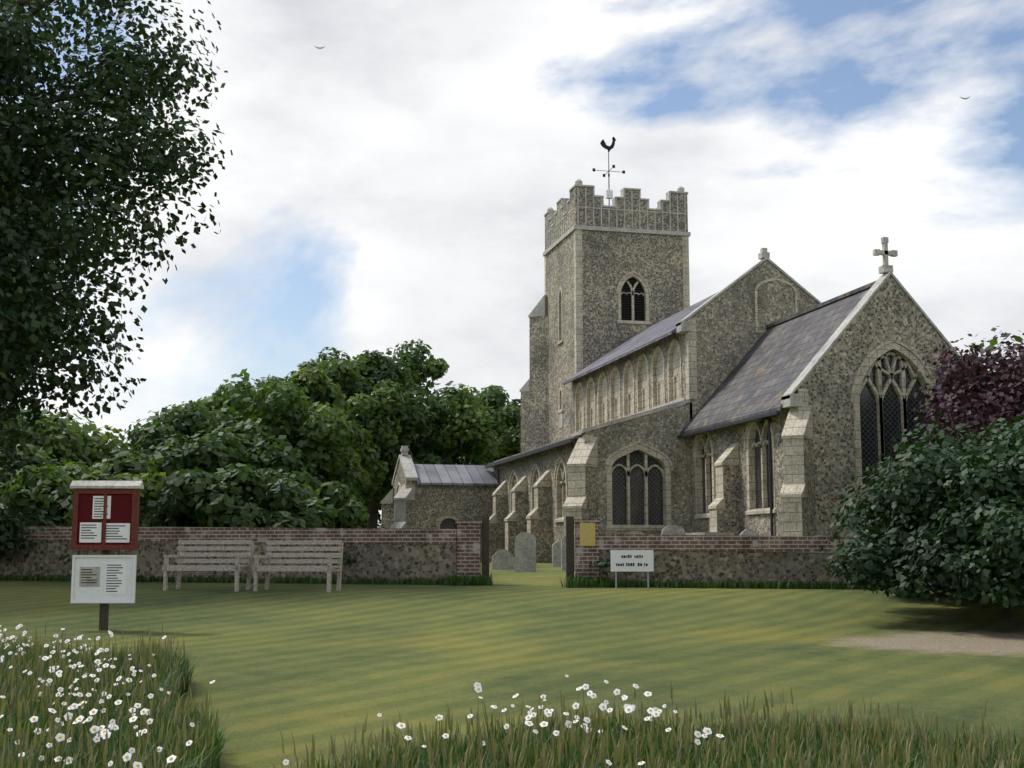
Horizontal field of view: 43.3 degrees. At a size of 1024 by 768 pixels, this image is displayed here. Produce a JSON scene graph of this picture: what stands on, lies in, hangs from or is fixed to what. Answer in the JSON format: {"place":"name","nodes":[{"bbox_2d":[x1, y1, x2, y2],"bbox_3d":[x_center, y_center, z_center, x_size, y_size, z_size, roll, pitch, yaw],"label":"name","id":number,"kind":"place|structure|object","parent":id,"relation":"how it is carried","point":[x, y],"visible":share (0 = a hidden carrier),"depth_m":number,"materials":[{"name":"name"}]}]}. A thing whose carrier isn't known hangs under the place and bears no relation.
{"place":"outdoors","nodes":[
{"label":"outdoors","id":0,"kind":"place"},
{"bbox_2d":[0,562,1023,767],"bbox_3d":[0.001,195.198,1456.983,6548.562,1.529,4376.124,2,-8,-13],"label":"ground","id":1,"kind":"structure","parent":0,"point":[303,663],"depth_m":14.99,"materials":[{"name":"green plant"}]},
{"bbox_2d":[0,443,49,485],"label":"tree","id":2,"kind":"object","parent":1,"relation":"on","point":[32,447],"visible":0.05,"depth_m":38.08,"materials":[{"name":"green plant"}]},
{"bbox_2d":[0,503,64,561],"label":"bush","id":3,"kind":"object","parent":1,"relation":"on","point":[8,525],"visible":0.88,"depth_m":27.48,"materials":[{"name":"green plant"}]},
{"bbox_2d":[0,405,93,467],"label":"tree","id":4,"kind":"object","parent":1,"relation":"on","point":[58,456],"visible":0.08,"depth_m":46.38,"materials":[{"name":"green plant"}]},
{"bbox_2d":[0,459,109,525],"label":"bush","id":5,"kind":"object","parent":1,"relation":"on","point":[48,485],"visible":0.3,"depth_m":35.61,"materials":[{"name":"green plant"}]},
{"bbox_2d":[1,403,133,470],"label":"tree","id":6,"kind":"object","parent":1,"relation":"on","point":[96,443],"visible":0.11,"depth_m":48.97,"materials":[{"name":"green plant"}]},
{"bbox_2d":[99,550,110,629],"bbox_3d":[-5.531,2.925,17.517,0.100,1.430,0.100,0,-8,-3],"label":"notice board post","id":7,"kind":"object","parent":1,"relation":"on","point":[103,616],"visible":0.43,"depth_m":17.45,"materials":[{"name":"brown wood"}]},
{"bbox_2d":[70,555,136,602],"bbox_3d":[-5.526,2.640,17.467,0.840,0.644,0.075,0,-8,-3],"label":"notice board","id":8,"kind":"object","parent":7,"relation":"attached to","point":[88,594],"visible":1,"depth_m":17.45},
{"bbox_2d":[79,567,99,586],"bbox_3d":[-5.710,2.607,17.446,0.270,0.264,0.006,0,-8,-3],"label":"notice board card","id":9,"kind":"object","parent":8,"relation":"attached to","point":[95,570],"visible":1,"depth_m":17.44,"materials":[{"name":"white paper"}]},
{"bbox_2d":[71,488,139,549],"bbox_3d":[-5.525,1.840,17.546,0.860,0.828,0.130,0,-8,-3],"label":"notice board frame","id":10,"kind":"object","parent":7,"relation":"attached to","point":[135,493],"visible":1,"depth_m":17.49,"materials":[{"name":"brown wood"}]},
{"bbox_2d":[77,494,131,544],"bbox_3d":[-5.523,1.835,17.509,0.720,0.688,0.004,0,-8,-3],"label":"notice board panel","id":11,"kind":"object","parent":10,"relation":"attached to","point":[121,508],"visible":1,"depth_m":17.52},
{"bbox_2d":[79,496,129,593],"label":"paper notices","id":12,"kind":"object","parent":11,"relation":"attached to","point":[124,532],"visible":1,"depth_m":17.48,"materials":[{"name":"white paper"}]},
{"bbox_2d":[70,481,143,488],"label":"notice board roof","id":13,"kind":"structure","parent":10,"relation":"on","point":[112,484],"depth_m":17.53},
{"bbox_2d":[81,498,647,591],"bbox_3d":[-1.653,2.617,20.769,10.718,1.258,0.416,6,-10,-40],"label":"lettering","id":14,"kind":"object","parent":10,"relation":"attached to","point":[635,556],"visible":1,"depth_m":17.48,"materials":[{"name":"black paint"}]},
{"bbox_2d":[66,458,157,477],"bbox_3d":[-12.028,4.230,39.780,6.444,3.710,5.134,-6,-10,37],"label":"tree","id":15,"kind":"object","parent":1,"relation":"on","point":[126,466],"visible":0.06,"depth_m":37.95,"materials":[{"name":"green plant"}]},
{"bbox_2d":[0,0,232,485],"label":"oak tree","id":16,"kind":"object","parent":1,"relation":"on","point":[33,325],"visible":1,"depth_m":27.42,"materials":[{"name":"green plant"}]},
{"bbox_2d":[56,472,203,526],"bbox_3d":[-10.337,4.107,36.798,5.208,3.145,5.300,2,-8,-13],"label":"bush","id":17,"kind":"object","parent":1,"relation":"on","point":[152,486],"visible":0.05,"depth_m":35.06,"materials":[{"name":"green plant"}]},
{"bbox_2d":[93,402,323,490],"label":"tree","id":18,"kind":"object","parent":1,"relation":"on","point":[165,447],"visible":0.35,"depth_m":45.59,"materials":[{"name":"green plant"}]},
{"bbox_2d":[122,385,358,501],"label":"tree","id":19,"kind":"object","parent":1,"relation":"on","point":[134,434],"visible":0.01,"depth_m":52.65,"materials":[{"name":"green plant"}]},
{"bbox_2d":[139,463,351,527],"bbox_3d":[-7.495,3.945,36.033,5.982,3.265,6.219,2,-8,-13],"label":"bush","id":20,"kind":"object","parent":1,"relation":"on","point":[203,497],"visible":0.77,"depth_m":34.07,"materials":[{"name":"green plant"}]},
{"bbox_2d":[162,540,343,591],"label":"benches","id":21,"kind":"object","parent":1,"relation":"on","point":[237,568],"visible":0.91,"depth_m":23.65,"materials":[{"name":"grey wood"}]},
{"bbox_2d":[182,368,358,494],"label":"tree","id":22,"kind":"object","parent":1,"relation":"on","point":[321,436],"visible":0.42,"depth_m":48.41,"materials":[{"name":"green plant"}]},
{"bbox_2d":[196,366,372,505],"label":"tree","id":23,"kind":"object","parent":1,"relation":"on","point":[318,385],"visible":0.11,"depth_m":56.63,"materials":[{"name":"green plant"}]},
{"bbox_2d":[248,468,369,527],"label":"bush","id":24,"kind":"object","parent":1,"relation":"on","point":[352,514],"visible":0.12,"depth_m":40.80,"materials":[{"name":"green plant"}]},
{"bbox_2d":[260,354,413,494],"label":"tree","id":25,"kind":"object","parent":1,"relation":"on","point":[382,397],"visible":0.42,"depth_m":76.74,"materials":[{"name":"green plant"}]},
{"bbox_2d":[0,625,720,766],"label":"daisy centres","id":26,"kind":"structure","parent":1,"relation":"on","point":[170,758],"depth_m":7.64,"materials":[{"name":"yellow plant"}]},
{"bbox_2d":[0,624,723,767],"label":"daisies","id":27,"kind":"object","parent":1,"relation":"on","point":[110,727],"visible":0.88,"depth_m":7.64,"materials":[{"name":"white plant"}]},
{"bbox_2d":[315,339,456,527],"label":"tree","id":28,"kind":"object","parent":1,"relation":"on","point":[415,421],"visible":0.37,"depth_m":80.03,"materials":[{"name":"green plant"}]},
{"bbox_2d":[357,357,509,512],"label":"tree","id":29,"kind":"object","parent":1,"relation":"on","point":[466,431],"visible":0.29,"depth_m":83.86,"materials":[{"name":"green plant"}]},
{"bbox_2d":[8,519,862,585],"bbox_3d":[-1.646,3.578,25.796,25.999,1.685,0.954,-2,-8,12],"label":"brick wall top","id":30,"kind":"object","parent":1,"relation":"on","point":[465,536],"visible":0.65,"depth_m":25.58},
{"bbox_2d":[55,544,69,562],"bbox_3d":[-9.352,3.957,27.685,0.824,1.314,0.729,2,-8,-13],"label":"ivy","id":31,"kind":"object","parent":30,"relation":"on","point":[67,555],"visible":0.16,"depth_m":27.43,"materials":[{"name":"green plant"}]},
{"bbox_2d":[332,548,357,563],"bbox_3d":[-3.362,3.840,26.261,0.843,1.223,0.817,2,-8,-13],"label":"ivy","id":32,"kind":"object","parent":30,"relation":"on","point":[345,560],"visible":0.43,"depth_m":26.00,"materials":[{"name":"green plant"}]},
{"bbox_2d":[580,523,594,545],"bbox_3d":[1.452,2.886,24.801,0.300,0.450,0.020,0,-8,0],"label":"gate plaque","id":33,"kind":"object","parent":30,"relation":"attached to","point":[587,534],"visible":1,"depth_m":24.79,"materials":[{"name":"gold metal"}]},
{"bbox_2d":[589,558,610,578],"bbox_3d":[1.692,3.798,24.602,0.492,0.949,0.737,2,-8,-13],"label":"ivy","id":34,"kind":"object","parent":30,"relation":"on","point":[603,563],"visible":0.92,"depth_m":24.49,"materials":[{"name":"green plant"}]},
{"bbox_2d":[0,540,877,588],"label":"flint wall","id":35,"kind":"structure","parent":1,"relation":"on","point":[397,560],"depth_m":25.83,"materials":[{"name":"grey stone"}]},
{"bbox_2d":[408,388,520,464],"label":"tree","id":36,"kind":"object","parent":1,"relation":"on","point":[505,418],"visible":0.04,"depth_m":91.78,"materials":[{"name":"green plant"}]},
{"bbox_2d":[453,385,520,463],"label":"tree","id":37,"kind":"object","parent":1,"relation":"on","point":[507,453],"visible":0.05,"depth_m":92.61,"materials":[{"name":"green plant"}]},
{"bbox_2d":[458,399,520,464],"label":"tree","id":38,"kind":"object","parent":1,"relation":"on","point":[513,403],"depth_m":99.68,"materials":[{"name":"green plant"}]},
{"bbox_2d":[0,615,1023,767],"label":"grass seedheads","id":39,"kind":"object","parent":1,"relation":"on","point":[687,722],"depth_m":7.54,"materials":[{"name":"plant"}]},
{"bbox_2d":[482,516,573,580],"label":"gate posts","id":40,"kind":"object","parent":1,"relation":"on","point":[569,545],"visible":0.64,"depth_m":24.94,"materials":[{"name":"brown wood"}]},
{"bbox_2d":[615,572,648,588],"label":"sign posts","id":41,"kind":"object","parent":1,"relation":"on","point":[616,580],"visible":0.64,"depth_m":24.05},
{"bbox_2d":[492,525,826,571],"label":"gravestones","id":42,"kind":"object","parent":1,"relation":"on","point":[525,552],"visible":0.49,"depth_m":33.25,"materials":[{"name":"grey stone"}]},
{"bbox_2d":[378,137,959,562],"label":"church","id":43,"kind":"structure","parent":1,"relation":"on","point":[753,345],"depth_m":47.93,"materials":[{"name":"beige stone"}]},
{"bbox_2d":[393,459,496,561],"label":"church porch","id":44,"kind":"object","parent":43,"relation":"attached to","point":[434,504],"visible":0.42,"depth_m":58.96,"materials":[{"name":"grey stone"}]},
{"bbox_2d":[493,403,691,562],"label":"church aisle","id":45,"kind":"object","parent":43,"relation":"attached to","point":[661,430],"visible":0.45,"depth_m":47.17,"materials":[{"name":"grey stone"}]},
{"bbox_2d":[798,275,959,536],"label":"gable wall","id":46,"kind":"structure","parent":43,"relation":"attached to","point":[889,310],"depth_m":39.22,"materials":[{"name":"grey stone"}]},
{"bbox_2d":[690,408,789,535],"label":"chancel wall","id":47,"kind":"structure","parent":1,"relation":"on","point":[723,440],"depth_m":42.56,"materials":[{"name":"grey stone"}]},
{"bbox_2d":[818,412,1023,594],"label":"bush","id":48,"kind":"object","parent":1,"relation":"on","point":[913,488],"visible":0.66,"depth_m":18.20,"materials":[{"name":"green plant"}]},
{"bbox_2d":[858,498,1023,622],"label":"bush","id":49,"kind":"object","parent":1,"relation":"on","point":[899,586],"visible":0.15,"depth_m":17.65,"materials":[{"name":"green plant"}]},
{"bbox_2d":[888,326,1023,471],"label":"tree","id":50,"kind":"object","parent":1,"relation":"on","point":[970,396],"visible":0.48,"depth_m":31.93,"materials":[{"name":"purple plant"}]},
{"bbox_2d":[900,493,1023,607],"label":"bush","id":51,"kind":"object","parent":1,"relation":"on","point":[981,577],"visible":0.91,"depth_m":16.71,"materials":[{"name":"green plant"}]},
{"bbox_2d":[900,414,1023,468],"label":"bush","id":52,"kind":"object","parent":1,"relation":"on","point":[993,427],"visible":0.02,"depth_m":21.73,"materials":[{"name":"green plant"}]},
{"bbox_2d":[922,327,1023,436],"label":"leaves","id":53,"kind":"object","parent":1,"relation":"on","point":[993,342],"visible":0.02,"depth_m":37.91,"materials":[{"name":"purple plant"}]},
{"bbox_2d":[0,570,1023,767],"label":"long grass","id":54,"kind":"structure","parent":0,"point":[574,582],"depth_m":7.97,"materials":[{"name":"green plant"}]},
{"bbox_2d":[0,0,1023,524],"label":"sky","id":55,"kind":"structure","parent":0,"point":[391,182],"materials":[{"name":"white"}]},
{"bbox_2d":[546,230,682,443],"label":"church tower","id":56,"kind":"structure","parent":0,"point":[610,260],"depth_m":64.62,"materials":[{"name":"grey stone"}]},
{"bbox_2d":[610,550,653,571],"bbox_3d":[2.240,3.298,24.075,0.800,0.398,0.024,0,-8,0],"label":"sign board","id":57,"kind":"object","parent":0,"point":[648,558],"visible":1,"depth_m":24.06,"materials":[{"name":"wood"}]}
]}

